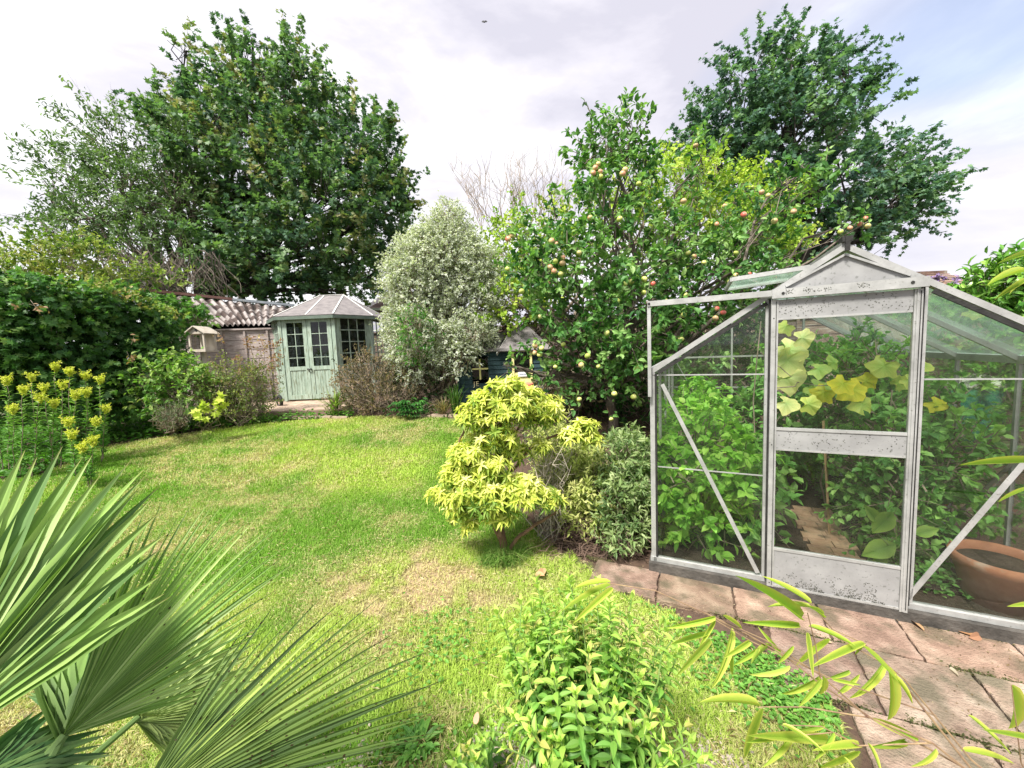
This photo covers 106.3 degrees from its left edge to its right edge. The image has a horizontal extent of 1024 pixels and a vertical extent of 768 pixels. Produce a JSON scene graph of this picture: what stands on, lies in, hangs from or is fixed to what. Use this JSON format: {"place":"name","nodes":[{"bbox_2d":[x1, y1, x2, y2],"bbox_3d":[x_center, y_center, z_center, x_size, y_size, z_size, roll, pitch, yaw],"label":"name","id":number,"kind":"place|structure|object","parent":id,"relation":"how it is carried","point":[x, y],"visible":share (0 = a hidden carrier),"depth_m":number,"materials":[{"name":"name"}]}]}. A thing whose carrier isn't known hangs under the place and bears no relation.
{"place":"outdoors","nodes":[
{"label":"outdoors","id":0,"kind":"place"},
{"bbox_2d":[180,398,358,419],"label":"patio","id":1,"kind":"structure","parent":0,"point":[299,406],"depth_m":7.89,"materials":[{"name":"beige stone"}]},
{"bbox_2d":[270,378,282,405],"bbox_3d":[-5.189,0.194,8.466,0.544,0.642,0.070,2,7,40],"label":"trolley wheel","id":2,"kind":"object","parent":1,"relation":"on","point":[281,398],"visible":0.56,"depth_m":8.37,"materials":[{"name":"black rubber"}]},
{"bbox_2d":[266,294,389,401],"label":"summerhouse","id":3,"kind":"structure","parent":1,"relation":"on","point":[334,326],"depth_m":9.18,"materials":[{"name":"green paint"}]},
{"bbox_2d":[274,321,280,366],"bbox_3d":[-5.737,-0.967,9.431,0.024,1.122,0.740,-6,6,-38],"label":"window","id":4,"kind":"structure","parent":3,"relation":"in","point":[275,323],"depth_m":9.49,"materials":[{"name":"white paint"}]},
{"bbox_2d":[287,323,293,365],"bbox_3d":[-5.292,-0.969,9.151,0.100,1.079,0.095,-2,5,0],"label":"window pane","id":5,"kind":"structure","parent":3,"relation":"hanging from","point":[290,343],"depth_m":9.13,"materials":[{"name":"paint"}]},
{"bbox_2d":[287,325,302,365],"bbox_3d":[-6.026,-1.047,10.477,0.024,1.122,0.942,-2,5,3],"label":"window","id":6,"kind":"structure","parent":3,"relation":"in","point":[297,328],"depth_m":10.67,"materials":[{"name":"green paint"}]},
{"bbox_2d":[281,319,312,399],"bbox_3d":[-5.048,-0.569,9.023,0.581,1.878,0.097,-2,5,0],"label":"door","id":7,"kind":"structure","parent":3,"relation":"in","point":[299,384],"depth_m":9.07,"materials":[{"name":"green paint"}]},
{"bbox_2d":[306,318,335,398],"bbox_3d":[-4.501,-0.592,9.023,0.588,1.878,0.097,-2,5,0],"label":"door","id":8,"kind":"structure","parent":3,"relation":"in","point":[320,378],"depth_m":9.06,"materials":[{"name":"green paint"}]},
{"bbox_2d":[339,318,367,363],"bbox_3d":[-3.863,-1.041,9.381,0.024,1.122,0.667,2,7,40],"label":"window","id":9,"kind":"structure","parent":3,"relation":"in","point":[357,330],"depth_m":9.33,"materials":[{"name":"green paint"}]},
{"bbox_2d":[372,319,385,361],"bbox_3d":[-3.556,-1.132,10.278,0.024,1.122,0.797,-2,5,1],"label":"window","id":10,"kind":"structure","parent":3,"relation":"in","point":[375,327],"depth_m":10.14,"materials":[{"name":"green paint"}]},
{"bbox_2d":[441,384,469,412],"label":"iris clump","id":11,"kind":"object","parent":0,"point":[456,399],"visible":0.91,"depth_m":7.15,"materials":[{"name":"green plant"}]},
{"bbox_2d":[0,377,986,767],"bbox_3d":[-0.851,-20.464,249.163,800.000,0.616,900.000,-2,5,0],"label":"ground","id":12,"kind":"structure","parent":0,"point":[862,761],"depth_m":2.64,"materials":[{"name":"green plant"}]},
{"bbox_2d":[0,371,48,477],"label":"goldenrod","id":13,"kind":"object","parent":12,"relation":"on","point":[10,408],"visible":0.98,"depth_m":4.92,"materials":[{"name":"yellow plant"}]},
{"bbox_2d":[36,360,82,468],"bbox_3d":[-6.066,0.429,5.134,1.013,1.495,0.425,1,6,31],"label":"goldenrod","id":14,"kind":"object","parent":12,"relation":"on","point":[74,396],"visible":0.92,"depth_m":5.11,"materials":[{"name":"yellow plant"}]},
{"bbox_2d":[58,414,100,486],"bbox_3d":[-5.136,0.800,4.587,0.798,0.921,0.301,1,6,34],"label":"goldenrod","id":15,"kind":"object","parent":12,"relation":"on","point":[82,448],"visible":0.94,"depth_m":4.53,"materials":[{"name":"yellow plant"}]},
{"bbox_2d":[78,368,111,462],"bbox_3d":[-5.698,0.454,5.227,1.033,1.345,0.367,2,7,40],"label":"goldenrod","id":16,"kind":"object","parent":12,"relation":"on","point":[86,391],"visible":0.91,"depth_m":5.28,"materials":[{"name":"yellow plant"}]},
{"bbox_2d":[0,220,194,295],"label":"bay shrub","id":17,"kind":"object","parent":12,"relation":"on","point":[44,265],"visible":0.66,"depth_m":8.76,"materials":[{"name":"green plant"}]},
{"bbox_2d":[0,264,195,440],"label":"ivy hedge","id":18,"kind":"object","parent":12,"relation":"on","point":[87,326],"visible":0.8,"depth_m":6.05,"materials":[{"name":"green plant"}]},
{"bbox_2d":[0,62,253,302],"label":"willow tree","id":19,"kind":"object","parent":12,"relation":"on","point":[129,201],"visible":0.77,"depth_m":12.38,"materials":[{"name":"green plant"}]},
{"bbox_2d":[106,346,230,435],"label":"dogwood shrub","id":20,"kind":"object","parent":12,"relation":"on","point":[173,375],"visible":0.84,"depth_m":6.34,"materials":[{"name":"green plant"}]},
{"bbox_2d":[145,398,198,436],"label":"santolina shrub","id":21,"kind":"object","parent":12,"relation":"on","point":[171,428],"visible":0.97,"depth_m":5.96,"materials":[{"name":"grey plant"}]},
{"bbox_2d":[0,407,354,479],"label":"ground cover","id":22,"kind":"object","parent":12,"relation":"on","point":[135,425],"visible":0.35,"depth_m":6.58,"materials":[{"name":"green plant"}]},
{"bbox_2d":[146,287,220,404],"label":"elder shrub","id":23,"kind":"object","parent":12,"relation":"on","point":[182,306],"visible":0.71,"depth_m":8.99,"materials":[{"name":"green plant"}]},
{"bbox_2d":[184,326,219,403],"bbox_3d":[-7.081,-0.364,8.877,0.498,1.923,0.480,-2,5,0],"label":"bird table","id":24,"kind":"object","parent":12,"relation":"on","point":[208,342],"visible":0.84,"depth_m":8.82,"materials":[{"name":"beige wood"}]},
{"bbox_2d":[188,390,230,432],"bbox_3d":[-5.006,0.487,6.279,1.335,0.815,0.530,2,7,42],"label":"lady mantle","id":25,"kind":"object","parent":12,"relation":"on","point":[205,408],"visible":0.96,"depth_m":5.96,"materials":[{"name":"yellow plant"}]},
{"bbox_2d":[144,289,294,329],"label":"outbuilding","id":26,"kind":"structure","parent":12,"relation":"on","point":[238,314],"depth_m":10.68,"materials":[{"name":"white tile"}]},
{"bbox_2d":[173,391,265,423],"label":"crocosmia clump","id":27,"kind":"object","parent":12,"relation":"on","point":[223,417],"visible":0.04,"depth_m":7.11,"materials":[{"name":"green plant"}]},
{"bbox_2d":[0,447,450,767],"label":"fan palm","id":28,"kind":"object","parent":12,"relation":"on","point":[74,658],"visible":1,"depth_m":0.87,"materials":[{"name":"green plant"}]},
{"bbox_2d":[171,328,279,404],"bbox_3d":[-7.188,-0.373,9.655,2.680,2.013,0.185,-3,5,-11],"label":"panel fence","id":29,"kind":"object","parent":12,"relation":"on","point":[232,346],"visible":0.18,"depth_m":9.64,"materials":[{"name":"brown wood"}]},
{"bbox_2d":[171,349,284,427],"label":"abelia shrub","id":30,"kind":"object","parent":12,"relation":"on","point":[233,393],"visible":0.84,"depth_m":6.83,"materials":[{"name":"green plant"}]},
{"bbox_2d":[212,332,284,415],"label":"smoke bush","id":31,"kind":"object","parent":12,"relation":"on","point":[271,357],"visible":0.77,"depth_m":7.37,"materials":[{"name":"plant"}]},
{"bbox_2d":[111,8,431,307],"bbox_3d":[-8.765,-6.866,13.962,11.798,14.231,6.876,-2,5,0],"label":"sycamore tree","id":32,"kind":"object","parent":12,"relation":"on","point":[271,128],"visible":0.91,"depth_m":13.30,"materials":[{"name":"green plant"}]},
{"bbox_2d":[315,387,347,415],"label":"daylily clump","id":33,"kind":"object","parent":12,"relation":"on","point":[336,403],"visible":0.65,"depth_m":7.26,"materials":[{"name":"green plant"}]},
{"bbox_2d":[282,414,456,418],"bbox_3d":[-2.462,0.604,7.128,3.831,0.100,0.172,-2,5,7],"label":"lawn edging","id":34,"kind":"object","parent":12,"relation":"on","point":[344,417],"visible":0.64,"depth_m":7.15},
{"bbox_2d":[319,340,437,415],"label":"weigela shrub","id":35,"kind":"object","parent":12,"relation":"on","point":[366,396],"visible":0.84,"depth_m":7.36,"materials":[{"name":"brown plant"}]},
{"bbox_2d":[386,397,430,416],"bbox_3d":[-1.911,0.428,7.023,0.841,0.332,0.652,-2,5,0],"label":"hellebore","id":36,"kind":"object","parent":12,"relation":"on","point":[406,408],"visible":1,"depth_m":6.84,"materials":[{"name":"green plant"}]},
{"bbox_2d":[367,293,454,331],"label":"distant house","id":37,"kind":"structure","parent":12,"relation":"on","point":[376,306],"depth_m":17.30,"materials":[{"name":"brick"}]},
{"bbox_2d":[389,714,441,767],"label":"weed rosette","id":38,"kind":"object","parent":12,"relation":"on","point":[422,724],"visible":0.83,"depth_m":1.58,"materials":[{"name":"green plant"}]},
{"bbox_2d":[378,349,467,410],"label":"dark bush","id":39,"kind":"object","parent":12,"relation":"on","point":[430,394],"visible":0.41,"depth_m":7.61,"materials":[{"name":"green plant"}]},
{"bbox_2d":[368,190,511,402],"bbox_3d":[-1.401,-1.684,7.726,2.866,4.334,2.566,-2,5,0],"label":"pittosporum shrub","id":40,"kind":"object","parent":12,"relation":"on","point":[432,270],"visible":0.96,"depth_m":7.36,"materials":[{"name":"green plant"}]},
{"bbox_2d":[429,397,454,414],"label":"carex clump","id":41,"kind":"object","parent":12,"relation":"on","point":[442,409],"visible":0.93,"depth_m":6.97,"materials":[{"name":"green plant"}]},
{"bbox_2d":[445,716,504,767],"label":"mint plant","id":42,"kind":"object","parent":12,"relation":"on","point":[475,758],"visible":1,"depth_m":1.35,"materials":[{"name":"green plant"}]},
{"bbox_2d":[473,712,478,723],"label":"dead leaf","id":43,"kind":"object","parent":12,"relation":"on","point":[476,718],"visible":1,"depth_m":1.64,"materials":[{"name":"beige plant"}]},
{"bbox_2d":[453,326,550,406],"bbox_3d":[-0.180,-0.442,8.329,1.946,1.590,1.784,-2,5,0],"label":"playhouse","id":44,"kind":"object","parent":12,"relation":"on","point":[492,366],"visible":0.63,"depth_m":7.61,"materials":[{"name":"blue paint"}]},
{"bbox_2d":[472,359,487,379],"bbox_3d":[-0.632,-0.289,7.580,0.323,0.405,0.022,-2,5,0],"label":"window","id":45,"kind":"structure","parent":44,"relation":"in","point":[479,359],"depth_m":7.57,"materials":[{"name":"yellow paint"}]},
{"bbox_2d":[511,351,532,385],"bbox_3d":[0.208,-0.139,7.585,0.400,1.084,0.056,-2,5,0],"label":"door","id":46,"kind":"structure","parent":44,"relation":"in","point":[522,375],"depth_m":7.56,"materials":[{"name":"yellow paint"}]},
{"bbox_2d":[468,531,540,572],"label":"grass tuft","id":47,"kind":"object","parent":12,"relation":"on","point":[491,553],"visible":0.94,"depth_m":2.89,"materials":[{"name":"green plant"}]},
{"bbox_2d":[423,373,606,557],"bbox_3d":[0.035,0.664,2.898,1.418,1.502,0.527,-3,5,-11],"label":"pieris shrub","id":48,"kind":"object","parent":12,"relation":"on","point":[490,487],"visible":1,"depth_m":2.78,"materials":[{"name":"yellow plant"}]},
{"bbox_2d":[382,395,650,542],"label":"undergrowth","id":49,"kind":"object","parent":12,"relation":"on","point":[427,407],"visible":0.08,"depth_m":6.56,"materials":[{"name":"green plant"}]},
{"bbox_2d":[469,294,607,418],"bbox_3d":[0.983,-0.760,8.584,3.030,2.922,4.333,-5,6,-29],"label":"purple shrub","id":50,"kind":"object","parent":12,"relation":"on","point":[504,329],"visible":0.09,"depth_m":7.25,"materials":[{"name":"green plant"}]},
{"bbox_2d":[326,711,753,767],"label":"gravel","id":51,"kind":"structure","parent":12,"relation":"on","point":[523,765],"depth_m":1.51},
{"bbox_2d":[535,568,545,575],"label":"dead leaf","id":52,"kind":"object","parent":12,"relation":"on","point":[541,571],"visible":0.99,"depth_m":2.69,"materials":[{"name":"beige plant"}]},
{"bbox_2d":[506,406,579,542],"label":"bare twig shrub","id":53,"kind":"object","parent":12,"relation":"on","point":[542,474],"visible":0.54,"depth_m":3.16,"materials":[{"name":"brown plant"}]},
{"bbox_2d":[531,366,602,424],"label":"hydrangea shrub","id":54,"kind":"object","parent":12,"relation":"on","point":[554,397],"visible":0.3,"depth_m":6.31,"materials":[{"name":"green plant"}]},
{"bbox_2d":[520,417,625,541],"bbox_3d":[0.578,0.827,3.639,0.966,1.062,1.522,-2,5,0],"label":"straw euphorbia","id":55,"kind":"object","parent":12,"relation":"on","point":[575,499],"visible":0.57,"depth_m":3.21,"materials":[{"name":"green plant"}]},
{"bbox_2d":[388,312,761,385],"bbox_3d":[0.846,-0.872,11.849,14.444,1.960,0.185,-1,5,11],"label":"fence","id":56,"kind":"object","parent":12,"relation":"on","point":[743,349],"visible":0.01,"depth_m":10.90,"materials":[{"name":"brown wood"}]},
{"bbox_2d":[515,513,672,568],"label":"dead stems","id":57,"kind":"object","parent":12,"relation":"on","point":[582,544],"visible":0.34,"depth_m":3.04,"materials":[{"name":"brown plant"}]},
{"bbox_2d":[526,690,661,767],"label":"glazed pot","id":58,"kind":"object","parent":12,"relation":"on","point":[532,765],"visible":0.08,"depth_m":1.20,"materials":[{"name":"ceramic"}]},
{"bbox_2d":[482,571,719,767],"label":"mint plant","id":59,"kind":"object","parent":58,"relation":"on","point":[554,745],"visible":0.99,"depth_m":1.20,"materials":[{"name":"green plant"}]},
{"bbox_2d":[361,588,851,767],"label":"clover","id":60,"kind":"object","parent":12,"relation":"on","point":[786,700],"visible":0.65,"depth_m":1.76,"materials":[{"name":"green plant"}]},
{"bbox_2d":[575,420,671,558],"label":"silver sage shrub","id":61,"kind":"object","parent":12,"relation":"on","point":[631,473],"visible":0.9,"depth_m":3.01,"materials":[{"name":"green plant"}]},
{"bbox_2d":[446,128,831,389],"bbox_3d":[2.702,-2.608,8.349,8.161,5.650,3.931,-2,5,0],"label":"lime tree","id":62,"kind":"object","parent":12,"relation":"on","point":[743,173],"visible":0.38,"depth_m":7.89,"materials":[{"name":"green plant"}]},
{"bbox_2d":[578,270,764,435],"bbox_3d":[3.480,-0.573,7.337,5.302,3.307,2.553,-3,5,-12],"label":"evergreen shrub","id":63,"kind":"object","parent":12,"relation":"on","point":[721,378],"visible":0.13,"depth_m":6.84,"materials":[{"name":"green plant"}]},
{"bbox_2d":[492,86,872,430],"bbox_3d":[2.549,-1.728,5.790,5.687,5.073,2.241,-3,5,-11],"label":"apple tree","id":64,"kind":"object","parent":12,"relation":"on","point":[624,364],"visible":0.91,"depth_m":5.44,"materials":[{"name":"green plant"}]},
{"bbox_2d":[761,318,878,420],"bbox_3d":[5.518,-0.229,6.251,2.590,1.910,0.185,-2,5,9],"label":"lap fence","id":65,"kind":"object","parent":12,"relation":"on","point":[812,325],"depth_m":6.25,"materials":[{"name":"brown wood"}]},
{"bbox_2d":[654,3,988,265],"bbox_3d":[11.317,-7.186,14.021,11.362,13.099,5.596,-2,5,0],"label":"field maple tree","id":66,"kind":"object","parent":12,"relation":"on","point":[780,92],"visible":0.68,"depth_m":13.43,"materials":[{"name":"green plant"}]},
{"bbox_2d":[647,235,1023,645],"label":"greenhouse","id":67,"kind":"object","parent":12,"relation":"on","point":[949,330],"visible":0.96,"depth_m":2.27,"materials":[{"name":"metal"}]},
{"bbox_2d":[766,283,923,612],"bbox_3d":[1.850,0.359,2.182,0.654,1.822,0.049,0,6,26],"label":"door","id":68,"kind":"structure","parent":67,"relation":"in","point":[873,583],"depth_m":2.18,"materials":[{"name":"metal"}]},
{"bbox_2d":[662,476,1023,619],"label":"greenhouse soil","id":69,"kind":"structure","parent":12,"relation":"on","point":[810,498],"depth_m":2.90,"materials":[{"name":"brown soil"}]},
{"bbox_2d":[649,372,785,563],"bbox_3d":[1.806,0.617,3.663,0.947,1.383,2.569,0,5,22],"label":"bean plant","id":70,"kind":"object","parent":69,"relation":"on","point":[704,409],"visible":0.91,"depth_m":2.79,"materials":[{"name":"green plant"}]},
{"bbox_2d":[822,421,830,533],"bbox_3d":[2.471,0.748,3.016,0.012,0.921,0.083,-4,5,-19],"label":"garden cane","id":71,"kind":"object","parent":69,"relation":"on","point":[826,479],"visible":0.64,"depth_m":3.01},
{"bbox_2d":[790,505,865,559],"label":"brick path","id":72,"kind":"structure","parent":69,"relation":"on","point":[811,524],"depth_m":3.01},
{"bbox_2d":[723,320,947,551],"bbox_3d":[2.540,0.343,3.402,1.397,1.786,2.347,0,6,26],"label":"cucumber plant","id":73,"kind":"object","parent":69,"relation":"on","point":[791,369],"visible":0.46,"depth_m":3.02,"materials":[{"name":"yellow plant"}]},
{"bbox_2d":[808,477,973,599],"bbox_3d":[2.942,1.123,3.173,0.466,0.163,2.010,0,6,26],"label":"ground cover","id":74,"kind":"object","parent":69,"relation":"on","point":[922,567],"visible":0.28,"depth_m":2.52,"materials":[{"name":"green plant"}]},
{"bbox_2d":[777,316,1018,580],"bbox_3d":[3.031,0.347,3.200,1.144,1.979,2.155,-1,5,20],"label":"tomato plant","id":75,"kind":"object","parent":69,"relation":"on","point":[936,469],"visible":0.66,"depth_m":2.64,"materials":[{"name":"green plant"}]},
{"bbox_2d":[861,499,938,562],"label":"squash seedling","id":76,"kind":"object","parent":69,"relation":"on","point":[882,550],"visible":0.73,"depth_m":2.40,"materials":[{"name":"green plant"}]},
{"bbox_2d":[946,539,1023,616],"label":"flower pot","id":77,"kind":"object","parent":69,"relation":"on","point":[990,575],"visible":0.89,"depth_m":2.18,"materials":[{"name":"ceramic"}]},
{"bbox_2d":[918,270,969,285],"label":"tiled house","id":78,"kind":"structure","parent":12,"relation":"on","point":[944,273],"depth_m":14.48,"materials":[{"name":"brick"}]},
{"bbox_2d":[927,273,961,286],"bbox_3d":[7.104,-0.510,6.246,0.808,2.556,0.963,1,6,36],"label":"purple clematis","id":79,"kind":"object","parent":12,"relation":"on","point":[938,276],"visible":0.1,"depth_m":6.05,"materials":[{"name":"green plant"}]},
{"bbox_2d":[946,238,1023,316],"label":"laurel shrub","id":80,"kind":"object","parent":12,"relation":"on","point":[977,285],"visible":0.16,"depth_m":4.86,"materials":[{"name":"green plant"}]},
{"bbox_2d":[0,0,1023,349],"label":"sky","id":81,"kind":"structure","parent":0,"point":[518,78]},
{"bbox_2d":[589,560,1023,767],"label":"path","id":82,"kind":"structure","parent":0,"point":[888,642],"depth_m":1.85,"materials":[{"name":"beige stone"}]},
{"bbox_2d":[563,251,1023,767],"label":"bamboo","id":83,"kind":"object","parent":82,"relation":"on","point":[809,735],"visible":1,"depth_m":1.05,"materials":[{"name":"green plant"}]},
{"bbox_2d":[586,550,1023,764],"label":"moss","id":84,"kind":"object","parent":82,"relation":"on","point":[911,721],"visible":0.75,"depth_m":1.74,"materials":[{"name":"green plant"}]},
{"bbox_2d":[949,667,958,675],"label":"dead leaf","id":85,"kind":"object","parent":82,"relation":"on","point":[952,669],"visible":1,"depth_m":1.80,"materials":[{"name":"beige plant"}]},
{"bbox_2d":[969,632,981,640],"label":"dead leaf","id":86,"kind":"object","parent":82,"relation":"on","point":[975,636],"visible":1,"depth_m":1.99,"materials":[{"name":"orange plant"}]},
{"bbox_3d":[-4.458,0.028,9.543,0.600,0.570,0.360,-2,5,0],"label":"small table","id":87,"kind":"object","parent":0,"visible":0},
{"bbox_2d":[315,354,329,365],"bbox_3d":[-4.479,-0.485,9.302,0.520,0.495,0.350,-2,5,0],"label":"picket planter","id":88,"kind":"object","parent":87,"relation":"on","point":[324,362],"visible":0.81,"depth_m":9.12,"materials":[{"name":"white paint"}]}
]}

